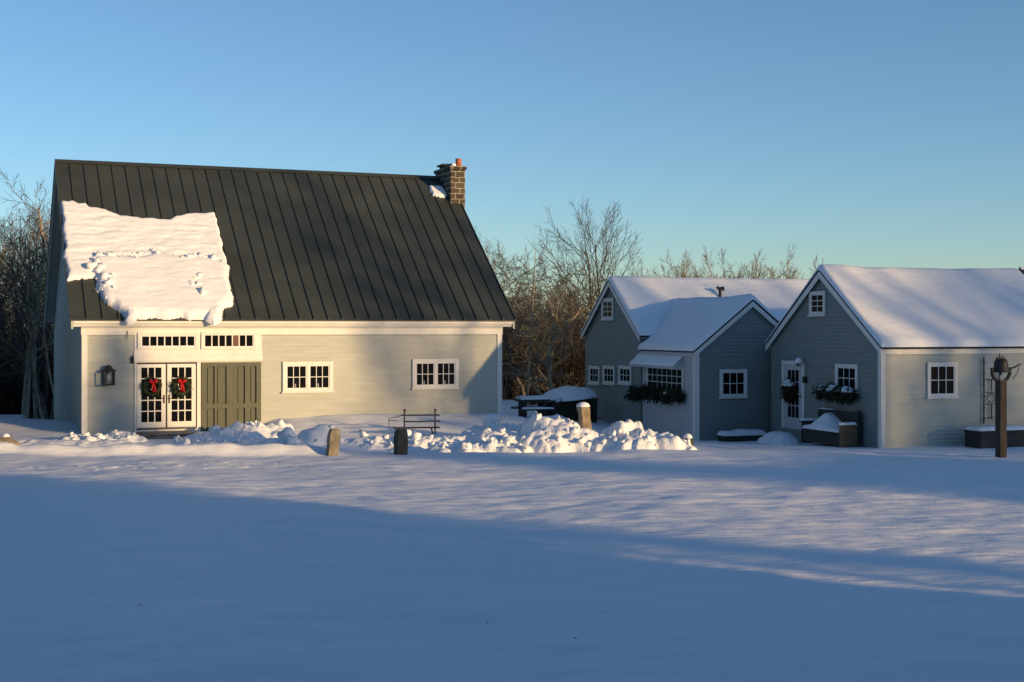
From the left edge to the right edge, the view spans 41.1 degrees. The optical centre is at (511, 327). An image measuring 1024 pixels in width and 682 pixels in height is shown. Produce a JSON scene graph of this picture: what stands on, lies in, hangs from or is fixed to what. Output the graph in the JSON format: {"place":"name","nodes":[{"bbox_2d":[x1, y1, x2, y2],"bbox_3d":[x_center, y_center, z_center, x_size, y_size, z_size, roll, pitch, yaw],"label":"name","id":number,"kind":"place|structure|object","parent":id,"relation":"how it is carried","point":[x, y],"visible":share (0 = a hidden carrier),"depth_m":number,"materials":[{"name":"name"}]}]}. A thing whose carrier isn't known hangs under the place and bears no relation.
{"place":"outdoors","nodes":[
{"label":"outdoors","id":0,"kind":"place"},
{"bbox_2d":[0,332,1023,681],"bbox_3d":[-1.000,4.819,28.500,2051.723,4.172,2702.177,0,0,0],"label":"ground","id":1,"kind":"structure","parent":0,"point":[712,560],"depth_m":18.61,"materials":[{"name":"snow"}]},
{"bbox_2d":[0,216,18,396],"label":"bare tree","id":2,"kind":"object","parent":1,"relation":"on","point":[7,251],"visible":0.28,"depth_m":71.19,"materials":[{"name":"beige plant"}]},
{"bbox_2d":[0,203,18,336],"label":"bare tree","id":3,"kind":"object","parent":1,"relation":"on","point":[7,233],"visible":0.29,"depth_m":74.04,"materials":[{"name":"brown plant"}]},
{"bbox_2d":[0,434,19,444],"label":"boulder","id":4,"kind":"object","parent":1,"relation":"on","point":[6,438],"visible":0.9,"depth_m":35.72,"materials":[{"name":"beige stone"}]},
{"bbox_2d":[0,300,22,414],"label":"spruce tree","id":5,"kind":"object","parent":1,"relation":"on","point":[6,404],"visible":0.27,"depth_m":66.01,"materials":[{"name":"green plant"}]},
{"bbox_2d":[0,414,28,418],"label":"stone wall","id":6,"kind":"structure","parent":1,"relation":"on","point":[15,416],"depth_m":46.77,"materials":[{"name":"grey stone"}]},
{"bbox_2d":[0,211,43,397],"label":"bare tree","id":7,"kind":"object","parent":1,"relation":"on","point":[5,263],"visible":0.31,"depth_m":68.61,"materials":[{"name":"brown plant"}]},
{"bbox_2d":[1,208,43,343],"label":"bare tree","id":8,"kind":"object","parent":1,"relation":"on","point":[17,245],"visible":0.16,"depth_m":72.59,"materials":[{"name":"brown plant"}]},
{"bbox_2d":[0,239,47,414],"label":"bare tree","id":9,"kind":"object","parent":1,"relation":"on","point":[16,304],"visible":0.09,"depth_m":69.11,"materials":[{"name":"brown plant"}]},
{"bbox_2d":[0,219,48,418],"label":"bare tree","id":10,"kind":"object","parent":1,"relation":"on","point":[24,353],"visible":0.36,"depth_m":63.73,"materials":[{"name":"brown plant"}]},
{"bbox_2d":[0,222,48,418],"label":"bare tree","id":11,"kind":"object","parent":1,"relation":"on","point":[27,318],"visible":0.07,"depth_m":66.39,"materials":[{"name":"brown plant"}]},
{"bbox_2d":[1,208,48,339],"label":"bare tree","id":12,"kind":"object","parent":1,"relation":"on","point":[18,250],"visible":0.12,"depth_m":73.52,"materials":[{"name":"brown plant"}]},
{"bbox_2d":[0,200,50,383],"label":"bare tree","id":13,"kind":"object","parent":1,"relation":"on","point":[33,234],"visible":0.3,"depth_m":66.74,"materials":[{"name":"brown plant"}]},
{"bbox_2d":[0,264,50,418],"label":"bare tree","id":14,"kind":"object","parent":1,"relation":"on","point":[8,368],"visible":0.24,"depth_m":65.56,"materials":[{"name":"brown plant"}]},
{"bbox_2d":[0,284,52,418],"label":"bare tree","id":15,"kind":"object","parent":1,"relation":"on","point":[40,359],"visible":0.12,"depth_m":65.87,"materials":[{"name":"brown plant"}]},
{"bbox_2d":[0,203,53,418],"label":"bare tree","id":16,"kind":"object","parent":1,"relation":"on","point":[36,398],"visible":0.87,"depth_m":56.46,"materials":[{"name":"beige plant"}]},
{"bbox_2d":[0,168,53,417],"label":"bare tree","id":17,"kind":"object","parent":1,"relation":"on","point":[26,393],"visible":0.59,"depth_m":56.94,"materials":[{"name":"beige plant"}]},
{"bbox_2d":[0,273,53,418],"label":"bare tree","id":18,"kind":"object","parent":1,"relation":"on","point":[43,402],"visible":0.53,"depth_m":62.48,"materials":[{"name":"brown plant"}]},
{"bbox_2d":[0,258,53,377],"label":"bare tree","id":19,"kind":"object","parent":1,"relation":"on","point":[37,361],"visible":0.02,"depth_m":65.65,"materials":[{"name":"brown plant"}]},
{"bbox_2d":[0,228,54,419],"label":"bare tree","id":20,"kind":"object","parent":1,"relation":"on","point":[52,348],"visible":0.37,"depth_m":61.94,"materials":[{"name":"brown plant"}]},
{"bbox_2d":[6,218,53,395],"bbox_3d":[-20.949,-0.205,60.516,2.597,9.292,2.134,0,0,-1],"label":"bare tree","id":21,"kind":"object","parent":1,"relation":"on","point":[49,372],"visible":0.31,"depth_m":60.26,"materials":[{"name":"beige plant"}]},
{"bbox_2d":[7,202,53,414],"bbox_3d":[-21.343,-0.686,63.500,4.823,10.719,4.520,0,0,10],"label":"bare tree","id":22,"kind":"object","parent":1,"relation":"on","point":[46,381],"visible":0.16,"depth_m":63.37,"materials":[{"name":"brown plant"}]},
{"bbox_2d":[25,213,53,340],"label":"bare tree","id":23,"kind":"object","parent":1,"relation":"on","point":[44,290],"visible":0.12,"depth_m":59.60,"materials":[{"name":"beige plant"}]},
{"bbox_2d":[26,204,53,350],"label":"bare tree","id":24,"kind":"object","parent":1,"relation":"on","point":[44,280],"visible":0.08,"depth_m":61.12,"materials":[{"name":"brown plant"}]},
{"bbox_2d":[16,439,136,446],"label":"snow heap","id":25,"kind":"object","parent":1,"relation":"on","point":[85,443],"visible":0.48,"depth_m":37.34,"materials":[{"name":"white"}]},
{"bbox_2d":[57,429,147,441],"bbox_3d":[-11.629,3.183,38.779,2.665,0.517,2.264,0,0,0],"label":"snow heap","id":26,"kind":"object","parent":1,"relation":"on","point":[115,434],"visible":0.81,"depth_m":38.46,"materials":[{"name":"white"}]},
{"bbox_2d":[27,464,206,470],"bbox_3d":[-9.175,3.303,31.219,4.660,0.284,1.281,0,0,0],"label":"snow heap","id":27,"kind":"object","parent":1,"relation":"on","point":[41,468],"visible":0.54,"depth_m":31.14,"materials":[{"name":"white"}]},
{"bbox_2d":[136,430,195,438],"bbox_3d":[-10.126,3.221,40.328,1.664,0.200,1.850,0,0,-22],"label":"door step","id":28,"kind":"object","parent":1,"relation":"on","point":[161,434],"depth_m":40.14,"materials":[{"name":"stone"}]},
{"bbox_2d":[109,461,294,467],"bbox_3d":[-7.205,3.306,31.999,4.665,0.289,1.282,0,0,0],"label":"snow heap","id":29,"kind":"object","parent":1,"relation":"on","point":[242,463],"visible":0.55,"depth_m":32.03,"materials":[{"name":"white"}]},
{"bbox_2d":[173,419,298,444],"bbox_3d":[-7.620,3.153,39.113,4.209,0.888,4.471,0,0,0],"label":"snow heap","id":30,"kind":"object","parent":1,"relation":"on","point":[245,433],"visible":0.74,"depth_m":38.94,"materials":[{"name":"white"}]},
{"bbox_2d":[43,158,515,434],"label":"barn","id":31,"kind":"structure","parent":1,"relation":"on","point":[362,293],"depth_m":44.87,"materials":[{"name":"beige paint"}]},
{"bbox_2d":[60,200,233,324],"bbox_3d":[-11.534,-2.110,43.198,5.096,4.084,4.971,0,0,-22],"label":"snow patch","id":32,"kind":"object","parent":31,"relation":"on","point":[136,268],"visible":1,"depth_m":42.89,"materials":[{"name":"snow"}]},
{"bbox_2d":[137,364,165,427],"bbox_3d":[-10.915,2.077,41.350,0.845,1.922,0.122,0,0,-22],"label":"french door","id":33,"kind":"structure","parent":31,"relation":"in","point":[151,413],"depth_m":41.36,"materials":[{"name":"white paint"}]},
{"bbox_2d":[140,375,163,399],"bbox_3d":[-10.895,1.819,41.280,0.706,0.781,0.395,0,0,-11],"label":"wreath","id":34,"kind":"object","parent":33,"relation":"attached to","point":[155,392],"visible":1,"depth_m":41.23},
{"bbox_2d":[137,332,198,348],"bbox_3d":[-10.447,0.403,41.527,1.820,0.519,0.050,0,0,-22],"label":"transom window","id":35,"kind":"structure","parent":31,"relation":"in","point":[145,340],"depth_m":41.51,"materials":[{"name":"white paint"}]},
{"bbox_2d":[167,364,195,426],"bbox_3d":[-10.089,2.077,41.687,0.854,1.922,0.122,0,0,-22],"label":"french door","id":36,"kind":"structure","parent":31,"relation":"in","point":[181,412],"depth_m":41.71,"materials":[{"name":"white paint"}]},
{"bbox_2d":[169,375,192,399],"bbox_3d":[-10.081,1.815,41.635,0.787,0.805,0.377,0,0,-22],"label":"wreath","id":37,"kind":"object","parent":36,"relation":"attached to","point":[185,384],"visible":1,"depth_m":41.55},
{"bbox_2d":[201,332,255,348],"bbox_3d":[-8.755,0.403,42.219,1.697,0.541,0.050,0,0,-22],"label":"transom window","id":38,"kind":"structure","parent":31,"relation":"in","point":[209,340],"depth_m":42.21,"materials":[{"name":"white paint"}]},
{"bbox_2d":[201,362,260,431],"bbox_3d":[-8.693,2.193,42.272,1.841,2.214,0.100,0,0,-22],"label":"barn door","id":39,"kind":"structure","parent":31,"relation":"in","point":[230,391],"depth_m":42.21,"materials":[{"name":"green paint"}]},
{"bbox_2d":[282,361,333,392],"bbox_3d":[-6.442,1.575,43.171,1.682,0.990,0.085,0,0,-22],"label":"window","id":40,"kind":"structure","parent":31,"relation":"in","point":[308,376],"depth_m":43.17,"materials":[{"name":"white paint"}]},
{"bbox_2d":[411,359,459,389],"bbox_3d":[-2.499,1.535,44.786,1.658,0.998,0.085,0,0,-22],"label":"window","id":41,"kind":"structure","parent":31,"relation":"in","point":[427,374],"depth_m":44.78,"materials":[{"name":"white paint"}]},
{"bbox_2d":[429,185,446,197],"bbox_3d":[-2.746,-5.029,50.672,0.616,0.522,0.616,0,0,-22],"label":"snow patch","id":42,"kind":"object","parent":31,"relation":"on","point":[437,191],"visible":1,"depth_m":50.55,"materials":[{"name":"snow"}]},
{"bbox_2d":[0,295,592,418],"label":"undergrowth","id":43,"kind":"object","parent":1,"relation":"on","point":[511,391],"visible":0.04,"depth_m":64.29,"materials":[{"name":"plant"}]},
{"bbox_2d":[326,428,339,455],"bbox_3d":[-4.489,2.994,34.139,0.384,0.911,0.275,0,0,-20],"label":"standing stone","id":44,"kind":"object","parent":1,"relation":"on","point":[333,441],"visible":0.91,"depth_m":34.03,"materials":[{"name":"stone"}]},
{"bbox_2d":[277,424,441,451],"bbox_3d":[-4.218,3.127,37.562,5.462,0.900,2.161,0,0,0],"label":"snow heap","id":45,"kind":"object","parent":1,"relation":"on","point":[318,434],"visible":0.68,"depth_m":37.34,"materials":[{"name":"white"}]},
{"bbox_2d":[393,429,407,454],"bbox_3d":[-2.793,3.004,34.247,0.356,0.892,0.332,0,0,-20],"label":"standing stone","id":46,"kind":"object","parent":1,"relation":"on","point":[400,439],"visible":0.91,"depth_m":34.11,"materials":[{"name":"stone"}]},
{"bbox_2d":[388,409,439,434],"bbox_3d":[-2.850,2.842,39.920,1.543,0.903,0.506,0,0,-7],"label":"iron bench","id":47,"kind":"object","parent":1,"relation":"on","point":[434,421],"visible":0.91,"depth_m":40.08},
{"bbox_2d":[424,413,534,452],"bbox_3d":[-0.991,3.023,38.121,3.614,1.100,5.018,0,0,0],"label":"snow heap","id":48,"kind":"object","parent":1,"relation":"on","point":[474,438],"visible":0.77,"depth_m":37.23,"materials":[{"name":"white"}]},
{"bbox_2d":[475,226,509,329],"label":"bare tree","id":49,"kind":"object","parent":1,"relation":"on","point":[492,253],"visible":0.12,"depth_m":77.41,"materials":[{"name":"brown plant"}]},
{"bbox_2d":[482,241,509,295],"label":"bare tree","id":50,"kind":"object","parent":1,"relation":"on","point":[494,259],"visible":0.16,"depth_m":64.42,"materials":[{"name":"beige plant"}]},
{"bbox_2d":[493,267,513,348],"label":"bare tree","id":51,"kind":"object","parent":1,"relation":"on","point":[502,285],"visible":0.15,"depth_m":74.22,"materials":[{"name":"beige plant"}]},
{"bbox_2d":[500,281,534,396],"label":"bare tree","id":52,"kind":"object","parent":1,"relation":"on","point":[517,336],"visible":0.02,"depth_m":70.33,"materials":[{"name":"brown plant"}]},
{"bbox_2d":[502,346,555,399],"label":"crooked tree","id":53,"kind":"object","parent":1,"relation":"on","point":[534,386],"visible":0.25,"depth_m":59.14,"materials":[{"name":"beige plant"}]},
{"bbox_2d":[503,244,559,404],"bbox_3d":[0.854,0.136,55.775,2.081,7.156,1.561,0,0,40],"label":"bare tree","id":54,"kind":"object","parent":1,"relation":"on","point":[529,344],"visible":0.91,"depth_m":55.93,"materials":[{"name":"beige plant"}]},
{"bbox_2d":[510,395,554,417],"bbox_3d":[0.713,2.950,47.500,1.160,1.167,1.440,0,0,-17],"label":"table","id":55,"kind":"object","parent":1,"relation":"on","point":[523,407],"visible":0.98,"depth_m":47.20,"materials":[{"name":"brown wood"}]},
{"bbox_2d":[502,278,566,395],"bbox_3d":[-0.119,0.767,58.643,4.455,5.932,5.432,0,0,-21],"label":"bare tree","id":56,"kind":"object","parent":1,"relation":"on","point":[517,380],"visible":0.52,"depth_m":58.63,"materials":[{"name":"brown plant"}]},
{"bbox_2d":[491,251,578,383],"bbox_3d":[-0.347,0.107,60.579,6.267,7.066,5.666,0,0,-17],"label":"bare tree","id":57,"kind":"object","parent":1,"relation":"on","point":[537,346],"visible":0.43,"depth_m":60.73,"materials":[{"name":"brown plant"}]},
{"bbox_2d":[489,238,587,358],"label":"bare tree","id":58,"kind":"object","parent":1,"relation":"on","point":[508,267],"visible":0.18,"depth_m":78.23,"materials":[{"name":"brown plant"}]},
{"bbox_2d":[502,291,581,396],"bbox_3d":[1.079,1.435,63.584,5.608,6.324,5.070,0,0,28],"label":"bare tree","id":59,"kind":"object","parent":1,"relation":"on","point":[538,370],"visible":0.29,"depth_m":63.24,"materials":[{"name":"brown plant"}]},
{"bbox_2d":[506,284,586,393],"bbox_3d":[1.352,0.894,64.405,5.350,6.193,4.317,0,0,1],"label":"bare tree","id":60,"kind":"object","parent":1,"relation":"on","point":[560,303],"visible":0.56,"depth_m":64.57,"materials":[{"name":"brown plant"}]},
{"bbox_2d":[502,279,596,391],"bbox_3d":[1.696,1.246,57.995,3.668,6.640,3.324,0,0,28],"label":"crooked tree","id":61,"kind":"object","parent":1,"relation":"on","point":[549,364],"visible":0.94,"depth_m":57.72,"materials":[{"name":"beige plant"}]},
{"bbox_2d":[510,283,588,380],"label":"bare tree","id":62,"kind":"object","parent":1,"relation":"on","point":[553,310],"visible":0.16,"depth_m":72.54,"materials":[{"name":"brown plant"}]},
{"bbox_2d":[493,414,607,452],"bbox_3d":[1.038,2.970,37.883,3.564,1.168,3.150,0,0,0],"label":"snow heap","id":63,"kind":"object","parent":1,"relation":"on","point":[556,433],"visible":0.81,"depth_m":37.09,"materials":[{"name":"white"}]},
{"bbox_2d":[513,300,591,385],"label":"bare tree","id":64,"kind":"object","parent":1,"relation":"on","point":[559,337],"visible":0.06,"depth_m":72.80,"materials":[{"name":"brown plant"}]},
{"bbox_2d":[509,289,595,366],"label":"bare tree","id":65,"kind":"object","parent":1,"relation":"on","point":[562,309],"visible":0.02,"depth_m":78.57,"materials":[{"name":"brown plant"}]},
{"bbox_2d":[504,257,601,372],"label":"bare tree","id":66,"kind":"object","parent":1,"relation":"on","point":[583,288],"visible":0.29,"depth_m":70.47,"materials":[{"name":"brown plant"}]},
{"bbox_2d":[502,261,605,390],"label":"bare tree","id":67,"kind":"object","parent":1,"relation":"on","point":[587,295],"visible":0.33,"depth_m":69.16,"materials":[{"name":"brown plant"}]},
{"bbox_2d":[523,295,589,380],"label":"bare tree","id":68,"kind":"object","parent":1,"relation":"on","point":[557,330],"visible":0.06,"depth_m":72.03,"materials":[{"name":"brown plant"}]},
{"bbox_2d":[511,267,606,373],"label":"bare tree","id":69,"kind":"object","parent":1,"relation":"on","point":[562,289],"visible":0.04,"depth_m":78.48,"materials":[{"name":"brown plant"}]},
{"bbox_2d":[545,296,578,374],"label":"bare tree","id":70,"kind":"object","parent":1,"relation":"on","point":[556,301],"visible":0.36,"depth_m":68.81,"materials":[{"name":"beige plant"}]},
{"bbox_2d":[543,386,598,422],"bbox_3d":[2.006,2.747,48.056,2.158,1.369,1.384,0,0,-20],"label":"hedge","id":71,"kind":"object","parent":1,"relation":"on","point":[564,401],"visible":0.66,"depth_m":47.58,"materials":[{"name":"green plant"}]},
{"bbox_2d":[497,198,653,321],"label":"bare tree","id":72,"kind":"object","parent":1,"relation":"on","point":[603,266],"visible":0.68,"depth_m":78.86,"materials":[{"name":"brown plant"}]},
{"bbox_2d":[576,402,591,429],"bbox_3d":[2.011,2.631,37.745,0.486,1.139,0.373,0,0,-20],"label":"granite post","id":73,"kind":"object","parent":1,"relation":"on","point":[583,409],"visible":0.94,"depth_m":37.61,"materials":[{"name":"beige"}]},
{"bbox_2d":[558,267,650,381],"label":"bare tree","id":74,"kind":"object","parent":1,"relation":"on","point":[630,275],"visible":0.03,"depth_m":68.24,"materials":[{"name":"brown plant"}]},
{"bbox_2d":[592,419,697,451],"bbox_3d":[3.448,3.035,37.037,3.216,1.017,2.052,0,0,0],"label":"snow heap","id":75,"kind":"object","parent":1,"relation":"on","point":[626,434],"visible":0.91,"depth_m":36.64,"materials":[{"name":"white"}]},
{"bbox_2d":[564,250,757,315],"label":"bare tree","id":76,"kind":"object","parent":1,"relation":"on","point":[671,268],"visible":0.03,"depth_m":82.41,"materials":[{"name":"beige plant"}]},
{"bbox_2d":[581,280,778,440],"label":"cottage","id":77,"kind":"structure","parent":1,"relation":"on","point":[720,377],"depth_m":43.62,"materials":[{"name":"grey paint"}]},
{"bbox_2d":[587,365,599,384],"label":"window","id":78,"kind":"structure","parent":77,"relation":"in","point":[593,371],"depth_m":50.06,"materials":[{"name":"white paint"}]},
{"bbox_2d":[600,298,613,320],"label":"attic window","id":79,"kind":"structure","parent":77,"relation":"in","point":[607,304],"depth_m":48.95,"materials":[{"name":"white paint"}]},
{"bbox_2d":[601,365,615,385],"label":"window","id":80,"kind":"structure","parent":77,"relation":"in","point":[608,371],"depth_m":48.81,"materials":[{"name":"white paint"}]},
{"bbox_2d":[617,365,631,385],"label":"window","id":81,"kind":"structure","parent":77,"relation":"in","point":[624,372],"depth_m":47.55,"materials":[{"name":"white paint"}]},
{"bbox_2d":[623,382,686,405],"bbox_3d":[4.698,2.210,45.029,0.774,0.873,4.000,0,0,-20],"label":"window box","id":82,"kind":"object","parent":77,"relation":"attached to","point":[664,395],"visible":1,"depth_m":44.62,"materials":[{"name":"green wood"}]},
{"bbox_2d":[646,367,683,398],"bbox_3d":[4.976,1.810,44.702,0.085,1.106,2.723,0,0,-20],"label":"window","id":83,"kind":"structure","parent":77,"relation":"in","point":[670,378],"depth_m":44.65,"materials":[{"name":"white paint"}]},
{"bbox_2d":[580,276,808,335],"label":"roof snow","id":84,"kind":"structure","parent":77,"relation":"on","point":[647,303],"depth_m":48.98,"materials":[{"name":"snow"}]},
{"bbox_2d":[638,294,779,350],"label":"roof snow","id":85,"kind":"structure","parent":77,"relation":"on","point":[691,324],"depth_m":44.60,"materials":[{"name":"snow"}]},
{"bbox_2d":[719,369,748,398],"bbox_3d":[7.009,1.785,43.172,1.039,0.923,0.085,0,0,-20],"label":"window","id":86,"kind":"structure","parent":77,"relation":"in","point":[732,382],"depth_m":43.18,"materials":[{"name":"white paint"}]},
{"bbox_2d":[683,433,693,445],"bbox_3d":[4.812,3.176,37.372,0.268,0.547,0.290,0,0,-20],"label":"path light","id":87,"kind":"object","parent":1,"relation":"on","point":[687,436],"visible":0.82,"depth_m":37.27,"materials":[{"name":"stone"}]},
{"bbox_2d":[650,268,731,277],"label":"bare tree","id":88,"kind":"object","parent":1,"relation":"on","point":[674,276],"visible":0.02,"depth_m":86.35,"materials":[{"name":"brown plant"}]},
{"bbox_2d":[695,264,747,277],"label":"bare tree","id":89,"kind":"object","parent":1,"relation":"on","point":[733,273],"visible":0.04,"depth_m":75.66,"materials":[{"name":"brown plant"}]},
{"bbox_2d":[631,248,823,278],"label":"bare tree","id":90,"kind":"object","parent":1,"relation":"on","point":[674,268],"visible":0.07,"depth_m":82.83,"materials":[{"name":"beige plant"}]},
{"bbox_2d":[673,248,794,278],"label":"bare tree","id":91,"kind":"object","parent":1,"relation":"on","point":[770,270],"visible":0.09,"depth_m":89.03,"materials":[{"name":"beige plant"}]},
{"bbox_2d":[717,429,765,441],"bbox_3d":[7.167,3.501,42.609,1.483,0.666,0.510,0,0,-20],"label":"planter box","id":92,"kind":"object","parent":1,"relation":"on","point":[737,435],"visible":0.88,"depth_m":42.39,"materials":[{"name":"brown wood"}]},
{"bbox_2d":[687,245,818,278],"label":"bare tree","id":93,"kind":"object","parent":1,"relation":"on","point":[755,274],"visible":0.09,"depth_m":77.69,"materials":[{"name":"beige plant"}]},
{"bbox_2d":[757,431,799,444],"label":"snow heap","id":94,"kind":"object","parent":1,"relation":"on","point":[779,438],"visible":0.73,"depth_m":40.72,"materials":[{"name":"white"}]},
{"bbox_2d":[776,245,803,278],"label":"bare tree","id":95,"kind":"object","parent":1,"relation":"on","point":[787,265],"visible":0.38,"depth_m":73.84,"materials":[{"name":"beige plant"}]},
{"bbox_2d":[800,407,860,447],"bbox_3d":[9.144,2.870,39.223,0.750,1.060,2.055,0,0,-20],"label":"bench","id":96,"kind":"object","parent":1,"relation":"on","point":[840,429],"visible":0.98,"depth_m":38.92,"materials":[{"name":"brown wood"}]},
{"bbox_2d":[765,266,1023,448],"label":"cottage","id":97,"kind":"structure","parent":1,"relation":"on","point":[916,396],"depth_m":38.79,"materials":[{"name":"grey paint"}]},
{"bbox_2d":[778,377,798,403],"bbox_3d":[8.476,1.920,41.848,0.622,0.987,0.934,0,0,-20],"label":"wreath","id":98,"kind":"object","parent":97,"relation":"attached to","point":[788,387],"visible":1,"depth_m":41.76,"materials":[{"name":"green"}]},
{"bbox_2d":[784,364,801,429],"bbox_3d":[8.597,2.127,41.855,0.080,1.976,1.043,0,0,-20],"label":"door","id":99,"kind":"structure","parent":97,"relation":"in","point":[792,412],"depth_m":41.82,"materials":[{"name":"white paint"}]},
{"bbox_2d":[807,291,826,316],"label":"attic window","id":100,"kind":"structure","parent":97,"relation":"in","point":[817,299],"depth_m":40.60,"materials":[{"name":"white paint"}]},
{"bbox_2d":[811,381,862,406],"bbox_3d":[9.311,1.878,39.504,0.768,0.800,2.276,0,0,-20],"label":"window box","id":101,"kind":"object","parent":97,"relation":"attached to","point":[841,393],"visible":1,"depth_m":39.21,"materials":[{"name":"green wood"}]},
{"bbox_2d":[835,364,858,393],"bbox_3d":[9.588,1.468,39.191,0.085,0.829,1.166,0,0,-20],"label":"window","id":102,"kind":"structure","parent":97,"relation":"in","point":[845,374],"depth_m":39.16,"materials":[{"name":"white paint"}]},
{"bbox_2d":[764,264,1023,346],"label":"roof snow","id":103,"kind":"structure","parent":97,"relation":"on","point":[926,307],"depth_m":39.84,"materials":[{"name":"snow"}]},
{"bbox_2d":[926,362,958,398],"bbox_3d":[12.094,1.492,38.342,1.072,1.016,0.085,0,0,-20],"label":"window","id":104,"kind":"structure","parent":97,"relation":"in","point":[942,377],"depth_m":38.36,"materials":[{"name":"white paint"}]},
{"bbox_2d":[982,357,999,423],"bbox_3d":[13.651,1.797,38.897,0.608,1.894,0.042,0,0,-20],"label":"trellis","id":105,"kind":"object","parent":97,"relation":"attached to","point":[984,392],"visible":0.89,"depth_m":38.80,"materials":[{"name":"wood"}]},
{"bbox_2d":[964,425,1023,448],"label":"planter box","id":106,"kind":"object","parent":1,"relation":"on","point":[980,437],"visible":0.83,"depth_m":37.75,"materials":[{"name":"grey wood"}]},
{"bbox_2d":[990,353,1020,457],"bbox_3d":[12.246,2.060,33.995,0.871,2.835,0.450,0,0,-41],"label":"bell post","id":107,"kind":"object","parent":1,"relation":"on","point":[1000,366],"visible":0.94,"depth_m":33.82,"materials":[{"name":"brown wood"}]},
{"bbox_2d":[0,0,1023,330],"label":"sky","id":108,"kind":"structure","parent":0,"point":[860,133],"materials":[{"name":"blue"}]}
]}

